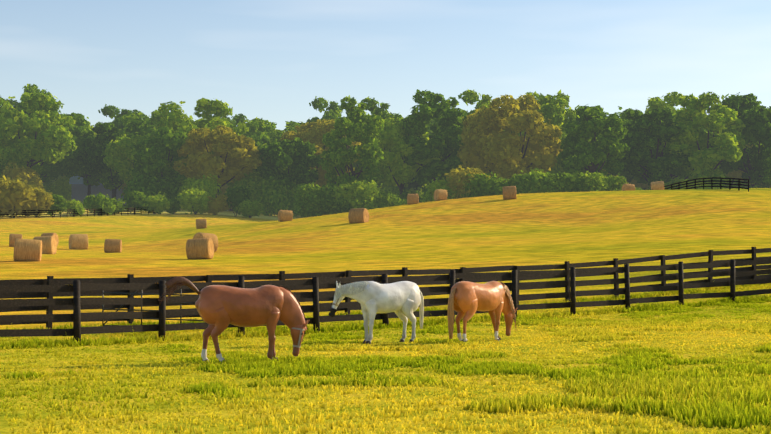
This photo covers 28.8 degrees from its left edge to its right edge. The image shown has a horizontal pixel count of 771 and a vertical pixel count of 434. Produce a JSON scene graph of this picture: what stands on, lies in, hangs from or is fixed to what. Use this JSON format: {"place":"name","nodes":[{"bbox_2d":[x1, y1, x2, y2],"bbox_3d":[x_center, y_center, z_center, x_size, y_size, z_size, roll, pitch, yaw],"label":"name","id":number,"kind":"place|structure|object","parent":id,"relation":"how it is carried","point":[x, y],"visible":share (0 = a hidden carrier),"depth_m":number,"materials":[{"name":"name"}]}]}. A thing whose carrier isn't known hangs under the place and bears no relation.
{"place":"outdoors","nodes":[
{"label":"outdoors","id":0,"kind":"place"},
{"bbox_2d":[0,188,770,433],"bbox_3d":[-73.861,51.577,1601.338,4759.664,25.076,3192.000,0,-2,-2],"label":"grass field","id":1,"kind":"structure","parent":0,"point":[552,228],"depth_m":97.94,"materials":[{"name":"yellow plant"}]},
{"bbox_2d":[0,159,16,179],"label":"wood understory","id":2,"kind":"object","parent":1,"relation":"on","point":[4,168],"visible":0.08,"depth_m":370.60,"materials":[{"name":"green plant"}]},
{"bbox_2d":[9,234,21,246],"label":"hay bale","id":3,"kind":"object","parent":1,"relation":"on","point":[13,238],"visible":0.48,"depth_m":157.85},
{"bbox_2d":[0,176,37,217],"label":"bush","id":4,"kind":"object","parent":1,"relation":"on","point":[14,194],"visible":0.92,"depth_m":286.61,"materials":[{"name":"green plant"}]},
{"bbox_2d":[0,162,45,189],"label":"wood understory","id":5,"kind":"object","parent":1,"relation":"on","point":[28,174],"visible":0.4,"depth_m":366.76,"materials":[{"name":"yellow plant"}]},
{"bbox_2d":[13,238,41,260],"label":"hay bale","id":6,"kind":"object","parent":1,"relation":"on","point":[27,249],"visible":0.92,"depth_m":98.25},
{"bbox_2d":[6,84,60,175],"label":"tree","id":7,"kind":"object","parent":1,"relation":"on","point":[33,89],"depth_m":438.64,"materials":[{"name":"green plant"}]},
{"bbox_2d":[19,186,53,215],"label":"bush","id":8,"kind":"object","parent":1,"relation":"on","point":[43,201],"visible":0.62,"depth_m":289.52,"materials":[{"name":"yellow plant"}]},
{"bbox_2d":[0,92,77,174],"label":"tree","id":9,"kind":"object","parent":1,"relation":"on","point":[49,141],"visible":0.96,"depth_m":370.93,"materials":[{"name":"green plant"}]},
{"bbox_2d":[33,236,56,253],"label":"hay bale","id":10,"kind":"object","parent":1,"relation":"on","point":[49,244],"visible":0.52,"depth_m":136.04},
{"bbox_2d":[30,136,60,183],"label":"tree","id":11,"kind":"object","parent":1,"relation":"on","point":[50,172],"visible":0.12,"depth_m":399.49,"materials":[{"name":"green plant"}]},
{"bbox_2d":[41,182,56,194],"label":"wood understory","id":12,"kind":"object","parent":1,"relation":"on","point":[49,187],"visible":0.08,"depth_m":396.25,"materials":[{"name":"green plant"}]},
{"bbox_2d":[41,233,58,245],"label":"hay bale","id":13,"kind":"object","parent":1,"relation":"on","point":[55,235],"visible":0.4,"depth_m":164.22},
{"bbox_2d":[17,100,88,174],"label":"tree","id":14,"kind":"object","parent":1,"relation":"on","point":[80,119],"visible":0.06,"depth_m":407.24,"materials":[{"name":"green plant"}]},
{"bbox_2d":[44,182,67,202],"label":"wood understory","id":15,"kind":"object","parent":1,"relation":"on","point":[57,188],"visible":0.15,"depth_m":404.53,"materials":[{"name":"green plant"}]},
{"bbox_2d":[45,194,67,215],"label":"bush","id":16,"kind":"object","parent":1,"relation":"on","point":[59,204],"visible":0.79,"depth_m":291.90,"materials":[{"name":"green plant"}]},
{"bbox_2d":[55,176,71,200],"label":"wood understory","id":17,"kind":"object","parent":1,"relation":"on","point":[64,181],"visible":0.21,"depth_m":407.15,"materials":[{"name":"green plant"}]},
{"bbox_2d":[64,199,84,216],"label":"bush","id":18,"kind":"object","parent":1,"relation":"on","point":[77,206],"visible":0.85,"depth_m":298.27,"materials":[{"name":"green plant"}]},
{"bbox_2d":[56,125,100,195],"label":"tree","id":19,"kind":"object","parent":1,"relation":"on","point":[70,165],"visible":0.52,"depth_m":395.60,"materials":[{"name":"green plant"}]},
{"bbox_2d":[69,234,87,248],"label":"hay bale","id":20,"kind":"object","parent":1,"relation":"on","point":[78,241],"visible":0.96,"depth_m":158.01},
{"bbox_2d":[0,207,160,217],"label":"fence","id":21,"kind":"object","parent":1,"relation":"on","point":[94,212],"visible":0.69,"depth_m":295.98,"materials":[{"name":"paint"}]},
{"bbox_2d":[69,176,125,204],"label":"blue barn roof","id":22,"kind":"structure","parent":1,"relation":"on","point":[79,190],"depth_m":405.51,"materials":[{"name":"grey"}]},
{"bbox_2d":[81,192,116,215],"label":"bush","id":23,"kind":"object","parent":1,"relation":"on","point":[104,203],"visible":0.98,"depth_m":307.47,"materials":[{"name":"green plant"}]},
{"bbox_2d":[75,122,138,198],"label":"tree","id":24,"kind":"object","parent":1,"relation":"on","point":[89,157],"visible":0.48,"depth_m":384.56,"materials":[{"name":"green plant"}]},
{"bbox_2d":[96,143,120,192],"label":"tree","id":25,"kind":"object","parent":1,"relation":"on","point":[103,180],"visible":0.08,"depth_m":386.92,"materials":[{"name":"green plant"}]},
{"bbox_2d":[104,239,121,252],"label":"hay bale","id":26,"kind":"object","parent":1,"relation":"on","point":[112,245],"visible":0.94,"depth_m":144.26},
{"bbox_2d":[92,104,135,130],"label":"tree","id":27,"kind":"object","parent":1,"relation":"on","point":[111,111],"visible":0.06,"depth_m":443.39,"materials":[{"name":"green plant"}]},
{"bbox_2d":[105,197,124,214],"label":"bush","id":28,"kind":"object","parent":1,"relation":"on","point":[119,206],"visible":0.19,"depth_m":312.03,"materials":[{"name":"green plant"}]},
{"bbox_2d":[101,133,159,183],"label":"tree","id":29,"kind":"object","parent":1,"relation":"on","point":[119,151],"visible":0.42,"depth_m":370.19,"materials":[{"name":"green plant"}]},
{"bbox_2d":[123,191,148,212],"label":"bush","id":30,"kind":"object","parent":1,"relation":"on","point":[135,199],"visible":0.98,"depth_m":321.12,"materials":[{"name":"green plant"}]},
{"bbox_2d":[134,112,148,120],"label":"tree","id":31,"kind":"object","parent":1,"relation":"on","point":[144,116],"depth_m":438.31,"materials":[{"name":"green plant"}]},
{"bbox_2d":[121,110,164,132],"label":"tree","id":32,"kind":"object","parent":1,"relation":"on","point":[156,116],"visible":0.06,"depth_m":401.35,"materials":[{"name":"green plant"}]},
{"bbox_2d":[126,118,162,185],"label":"tree","id":33,"kind":"object","parent":1,"relation":"on","point":[141,129],"depth_m":387.97,"materials":[{"name":"green plant"}]},
{"bbox_2d":[121,170,180,208],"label":"wood understory","id":34,"kind":"object","parent":1,"relation":"on","point":[146,186],"visible":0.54,"depth_m":350.74,"materials":[{"name":"green plant"}]},
{"bbox_2d":[102,289,204,329],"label":"lane gate","id":35,"kind":"structure","parent":1,"relation":"on","point":[141,294],"depth_m":41.62,"materials":[{"name":"grey metal"}]},
{"bbox_2d":[142,192,171,213],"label":"bush","id":36,"kind":"object","parent":1,"relation":"on","point":[157,204],"visible":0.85,"depth_m":323.28,"materials":[{"name":"green plant"}]},
{"bbox_2d":[132,127,193,189],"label":"tree","id":37,"kind":"object","parent":1,"relation":"on","point":[160,150],"visible":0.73,"depth_m":355.36,"materials":[{"name":"green plant"}]},
{"bbox_2d":[166,197,180,213],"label":"bush","id":38,"kind":"object","parent":1,"relation":"on","point":[174,206],"visible":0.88,"depth_m":326.98,"materials":[{"name":"green plant"}]},
{"bbox_2d":[175,187,211,213],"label":"bush","id":39,"kind":"object","parent":1,"relation":"on","point":[193,201],"visible":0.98,"depth_m":328.08,"materials":[{"name":"green plant"}]},
{"bbox_2d":[186,238,213,258],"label":"hay bale","id":40,"kind":"object","parent":1,"relation":"on","point":[200,248],"visible":0.94,"depth_m":101.64},
{"bbox_2d":[179,174,220,208],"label":"wood understory","id":41,"kind":"object","parent":1,"relation":"on","point":[209,186],"visible":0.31,"depth_m":349.36,"materials":[{"name":"green plant"}]},
{"bbox_2d":[196,219,206,228],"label":"hay bale","id":42,"kind":"object","parent":1,"relation":"on","point":[201,223],"visible":0.96,"depth_m":201.49},
{"bbox_2d":[157,98,248,178],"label":"tree","id":43,"kind":"object","parent":1,"relation":"on","point":[174,120],"visible":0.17,"depth_m":369.77,"materials":[{"name":"green plant"}]},
{"bbox_2d":[193,232,217,251],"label":"hay bale","id":44,"kind":"object","parent":1,"relation":"on","point":[213,237],"visible":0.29,"depth_m":122.89},
{"bbox_2d":[168,125,261,211],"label":"tree","id":45,"kind":"object","parent":1,"relation":"on","point":[237,159],"visible":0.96,"depth_m":354.15,"materials":[{"name":"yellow plant"}]},
{"bbox_2d":[203,191,231,214],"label":"bush","id":46,"kind":"object","parent":1,"relation":"on","point":[218,204],"visible":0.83,"depth_m":330.37,"materials":[{"name":"green plant"}]},
{"bbox_2d":[158,276,308,363],"bbox_3d":[-3.176,2.162,31.344,3.175,1.839,0.731,0,-2,-12],"label":"horse","id":47,"kind":"object","parent":1,"relation":"on","point":[220,308],"visible":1,"depth_m":31.16},
{"bbox_2d":[224,185,250,215],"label":"bush","id":48,"kind":"object","parent":1,"relation":"on","point":[237,195],"visible":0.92,"depth_m":331.43,"materials":[{"name":"green plant"}]},
{"bbox_2d":[227,113,248,125],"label":"tree","id":49,"kind":"object","parent":1,"relation":"on","point":[241,117],"visible":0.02,"depth_m":457.76,"materials":[{"name":"green plant"}]},
{"bbox_2d":[229,170,267,211],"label":"wood understory","id":50,"kind":"object","parent":1,"relation":"on","point":[247,182],"visible":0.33,"depth_m":358.74,"materials":[{"name":"green plant"}]},
{"bbox_2d":[235,199,263,217],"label":"bush","id":51,"kind":"object","parent":1,"relation":"on","point":[249,209],"visible":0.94,"depth_m":329.28,"materials":[{"name":"green plant"}]},
{"bbox_2d":[247,134,280,148],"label":"tree","id":52,"kind":"object","parent":1,"relation":"on","point":[261,139],"visible":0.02,"depth_m":399.94,"materials":[{"name":"green plant"}]},
{"bbox_2d":[244,142,293,212],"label":"tree","id":53,"kind":"object","parent":1,"relation":"on","point":[281,170],"visible":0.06,"depth_m":363.00,"materials":[{"name":"green plant"}]},
{"bbox_2d":[241,119,303,141],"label":"tree","id":54,"kind":"object","parent":1,"relation":"on","point":[259,128],"visible":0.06,"depth_m":412.07,"materials":[{"name":"green plant"}]},
{"bbox_2d":[251,170,306,217],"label":"wood understory","id":55,"kind":"object","parent":1,"relation":"on","point":[272,198],"visible":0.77,"depth_m":354.62,"materials":[{"name":"green plant"}]},
{"bbox_2d":[278,210,292,221],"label":"hay bale","id":56,"kind":"object","parent":1,"relation":"on","point":[285,215],"visible":0.94,"depth_m":194.88},
{"bbox_2d":[253,137,322,209],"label":"tree","id":57,"kind":"object","parent":1,"relation":"on","point":[275,156],"visible":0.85,"depth_m":357.96,"materials":[{"name":"green plant"}]},
{"bbox_2d":[272,121,304,130],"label":"tree","id":58,"kind":"object","parent":1,"relation":"on","point":[290,123],"depth_m":444.53,"materials":[{"name":"green plant"}]},
{"bbox_2d":[290,179,337,217],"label":"bush","id":59,"kind":"object","parent":1,"relation":"on","point":[307,204],"visible":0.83,"depth_m":323.62,"materials":[{"name":"green plant"}]},
{"bbox_2d":[280,119,360,187],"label":"tree","id":60,"kind":"object","parent":1,"relation":"on","point":[313,132],"visible":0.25,"depth_m":372.42,"materials":[{"name":"green plant"}]},
{"bbox_2d":[305,96,346,137],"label":"tree","id":61,"kind":"object","parent":1,"relation":"on","point":[334,112],"visible":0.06,"depth_m":439.57,"materials":[{"name":"green plant"}]},
{"bbox_2d":[315,183,352,214],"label":"bush","id":62,"kind":"object","parent":1,"relation":"on","point":[330,204],"visible":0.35,"depth_m":320.96,"materials":[{"name":"green plant"}]},
{"bbox_2d":[320,95,384,186],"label":"tree","id":63,"kind":"object","parent":1,"relation":"on","point":[339,156],"visible":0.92,"depth_m":338.26,"materials":[{"name":"green plant"}]},
{"bbox_2d":[329,177,383,212],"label":"bush","id":64,"kind":"object","parent":1,"relation":"on","point":[359,191],"visible":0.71,"depth_m":319.98,"materials":[{"name":"green plant"}]},
{"bbox_2d":[348,208,368,222],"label":"hay bale","id":65,"kind":"object","parent":1,"relation":"on","point":[358,215],"visible":0.98,"depth_m":169.16},
{"bbox_2d":[352,190,397,209],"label":"bush","id":66,"kind":"object","parent":1,"relation":"on","point":[379,202],"visible":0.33,"depth_m":320.45,"materials":[{"name":"green plant"}]},
{"bbox_2d":[328,281,423,344],"bbox_3d":[-0.136,2.430,38.172,2.622,1.620,0.735,1,-3,-28],"label":"grey horse","id":67,"kind":"object","parent":1,"relation":"on","point":[403,300],"visible":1,"depth_m":37.95},
{"bbox_2d":[353,96,402,187],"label":"tree","id":68,"kind":"object","parent":1,"relation":"on","point":[373,108],"visible":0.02,"depth_m":395.04,"materials":[{"name":"green plant"}]},
{"bbox_2d":[0,259,770,342],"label":"fence","id":69,"kind":"object","parent":1,"relation":"on","point":[77,316],"visible":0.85,"depth_m":43.33,"materials":[{"name":"paint"}]},
{"bbox_2d":[0,247,770,328],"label":"fence","id":70,"kind":"object","parent":1,"relation":"on","point":[403,271],"visible":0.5,"depth_m":48.08,"materials":[{"name":"paint"}]},
{"bbox_2d":[376,183,403,195],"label":"wood understory","id":71,"kind":"object","parent":1,"relation":"on","point":[393,190],"visible":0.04,"depth_m":387.80,"materials":[{"name":"green plant"}]},
{"bbox_2d":[382,194,401,206],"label":"bush","id":72,"kind":"object","parent":1,"relation":"on","point":[388,200],"visible":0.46,"depth_m":320.25,"materials":[{"name":"green plant"}]},
{"bbox_2d":[390,197,419,206],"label":"bush","id":73,"kind":"object","parent":1,"relation":"on","point":[399,202],"visible":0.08,"depth_m":317.77,"materials":[{"name":"green plant"}]},
{"bbox_2d":[375,117,441,193],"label":"tree","id":74,"kind":"object","parent":1,"relation":"on","point":[396,169],"visible":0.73,"depth_m":358.74,"materials":[{"name":"green plant"}]},
{"bbox_2d":[395,189,421,202],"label":"wood understory","id":75,"kind":"object","parent":1,"relation":"on","point":[403,195],"visible":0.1,"depth_m":359.46,"materials":[{"name":"green plant"}]},
{"bbox_2d":[407,194,418,204],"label":"hay bale","id":76,"kind":"object","parent":1,"relation":"on","point":[412,198],"visible":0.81,"depth_m":199.56},
{"bbox_2d":[406,186,423,195],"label":"bush","id":77,"kind":"object","parent":1,"relation":"on","point":[417,191],"visible":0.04,"depth_m":394.88,"materials":[{"name":"green plant"}]},
{"bbox_2d":[403,165,433,191],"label":"tree","id":78,"kind":"object","parent":1,"relation":"on","point":[415,184],"visible":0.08,"depth_m":401.81,"materials":[{"name":"green plant"}]},
{"bbox_2d":[396,89,468,185],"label":"tree","id":79,"kind":"object","parent":1,"relation":"on","point":[449,127],"visible":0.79,"depth_m":356.45,"materials":[{"name":"green plant"}]},
{"bbox_2d":[420,175,458,202],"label":"bush","id":80,"kind":"object","parent":1,"relation":"on","point":[432,187],"visible":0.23,"depth_m":312.91,"materials":[{"name":"green plant"}]},
{"bbox_2d":[434,189,447,200],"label":"hay bale","id":81,"kind":"object","parent":1,"relation":"on","point":[440,194],"visible":0.94,"depth_m":205.76},
{"bbox_2d":[439,141,460,179],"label":"tree","id":82,"kind":"object","parent":1,"relation":"on","point":[444,155],"visible":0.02,"depth_m":364.08,"materials":[{"name":"green plant"}]},
{"bbox_2d":[445,165,490,198],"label":"bush","id":83,"kind":"object","parent":1,"relation":"on","point":[458,175],"visible":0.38,"depth_m":311.65,"materials":[{"name":"green plant"}]},
{"bbox_2d":[458,89,504,178],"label":"tree","id":84,"kind":"object","parent":1,"relation":"on","point":[470,96],"visible":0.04,"depth_m":380.13,"materials":[{"name":"green plant"}]},
{"bbox_2d":[447,281,516,341],"bbox_3d":[2.495,2.436,38.462,2.401,1.588,0.659,2,-3,-42],"label":"horse chestnut","id":85,"kind":"object","parent":1,"relation":"on","point":[467,300],"visible":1,"depth_m":38.07,"materials":[{"name":"brown"}]},
{"bbox_2d":[458,171,510,197],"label":"bush","id":86,"kind":"object","parent":1,"relation":"on","point":[482,184],"visible":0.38,"depth_m":306.75,"materials":[{"name":"green plant"}]},
{"bbox_2d":[503,186,516,199],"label":"hay bale","id":87,"kind":"object","parent":1,"relation":"on","point":[509,192],"visible":0.96,"depth_m":187.84},
{"bbox_2d":[456,94,564,182],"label":"tree","id":88,"kind":"object","parent":1,"relation":"on","point":[488,147],"visible":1,"depth_m":345.08,"materials":[{"name":"green plant"}]},
{"bbox_2d":[507,170,540,193],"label":"bush","id":89,"kind":"object","parent":1,"relation":"on","point":[521,183],"visible":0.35,"depth_m":305.84,"materials":[{"name":"green plant"}]},
{"bbox_2d":[518,90,579,174],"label":"tree","id":90,"kind":"object","parent":1,"relation":"on","point":[556,112],"visible":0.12,"depth_m":366.50,"materials":[{"name":"green plant"}]},
{"bbox_2d":[523,167,576,192],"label":"bush","id":91,"kind":"object","parent":1,"relation":"on","point":[546,186],"visible":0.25,"depth_m":304.56,"materials":[{"name":"green plant"}]},
{"bbox_2d":[544,168,594,192],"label":"bush","id":92,"kind":"object","parent":1,"relation":"on","point":[573,180],"visible":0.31,"depth_m":304.23,"materials":[{"name":"green plant"}]},
{"bbox_2d":[555,106,630,176],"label":"tree","id":93,"kind":"object","parent":1,"relation":"on","point":[581,151],"visible":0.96,"depth_m":341.26,"materials":[{"name":"green plant"}]},
{"bbox_2d":[576,171,609,191],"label":"bush","id":94,"kind":"object","parent":1,"relation":"on","point":[596,181],"visible":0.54,"depth_m":304.01,"materials":[{"name":"green plant"}]},
{"bbox_2d":[575,104,643,180],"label":"tree","id":95,"kind":"object","parent":1,"relation":"on","point":[627,176],"visible":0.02,"depth_m":385.01,"materials":[{"name":"green plant"}]},
{"bbox_2d":[606,173,626,190],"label":"bush","id":96,"kind":"object","parent":1,"relation":"on","point":[616,183],"visible":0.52,"depth_m":305.55,"materials":[{"name":"green plant"}]},
{"bbox_2d":[622,184,634,190],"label":"hay bale","id":97,"kind":"object","parent":1,"relation":"on","point":[627,187],"visible":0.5,"depth_m":209.72},
{"bbox_2d":[629,179,649,189],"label":"wood tree","id":98,"kind":"object","parent":1,"relation":"on","point":[638,185],"visible":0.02,"depth_m":418.78,"materials":[{"name":"green plant"}]},
{"bbox_2d":[617,107,690,186],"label":"tree","id":99,"kind":"object","parent":1,"relation":"on","point":[639,140],"visible":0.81,"depth_m":355.73,"materials":[{"name":"green plant"}]},
{"bbox_2d":[651,181,663,189],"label":"hay bale","id":100,"kind":"object","parent":1,"relation":"on","point":[658,185],"visible":0.69,"depth_m":206.71},
{"bbox_2d":[643,91,682,184],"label":"tree","id":101,"kind":"object","parent":1,"relation":"on","point":[671,99],"visible":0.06,"depth_m":396.70,"materials":[{"name":"green plant"}]},
{"bbox_2d":[647,178,683,189],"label":"wood understory","id":102,"kind":"object","parent":1,"relation":"on","point":[668,183],"visible":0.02,"depth_m":351.40,"materials":[{"name":"green plant"}]},
{"bbox_2d":[625,113,718,183],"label":"tree","id":103,"kind":"object","parent":1,"relation":"on","point":[676,172],"visible":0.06,"depth_m":373.27,"materials":[{"name":"green plant"}]},
{"bbox_2d":[674,176,725,188],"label":"wood understory","id":104,"kind":"object","parent":1,"relation":"on","point":[700,185],"visible":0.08,"depth_m":348.93,"materials":[{"name":"green plant"}]},
{"bbox_2d":[658,92,746,187],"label":"tree","id":105,"kind":"object","parent":1,"relation":"on","point":[728,143],"visible":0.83,"depth_m":355.26,"materials":[{"name":"green plant"}]},
{"bbox_2d":[664,177,748,191],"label":"fence","id":106,"kind":"object","parent":1,"relation":"on","point":[720,183],"visible":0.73,"depth_m":195.56,"materials":[{"name":"paint"}]},
{"bbox_2d":[705,92,770,186],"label":"tree","id":107,"kind":"object","parent":1,"relation":"on","point":[756,131],"visible":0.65,"depth_m":368.30,"materials":[{"name":"green plant"}]},
{"bbox_2d":[725,143,770,186],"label":"tree","id":108,"kind":"object","parent":1,"relation":"on","point":[736,174],"visible":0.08,"depth_m":398.42,"materials":[{"name":"green plant"}]},
{"bbox_2d":[732,180,767,187],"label":"wood understory","id":109,"kind":"object","parent":1,"relation":"on","point":[755,186],"visible":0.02,"depth_m":365.67,"materials":[{"name":"green plant"}]},
{"bbox_2d":[0,283,770,433],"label":"paddock grass","id":110,"kind":"structure","parent":0,"point":[711,395],"depth_m":27.40,"materials":[{"name":"green plant"}]},
{"bbox_2d":[0,0,770,129],"label":"sky","id":111,"kind":"structure","parent":0,"point":[268,60],"materials":[{"name":"blue"}]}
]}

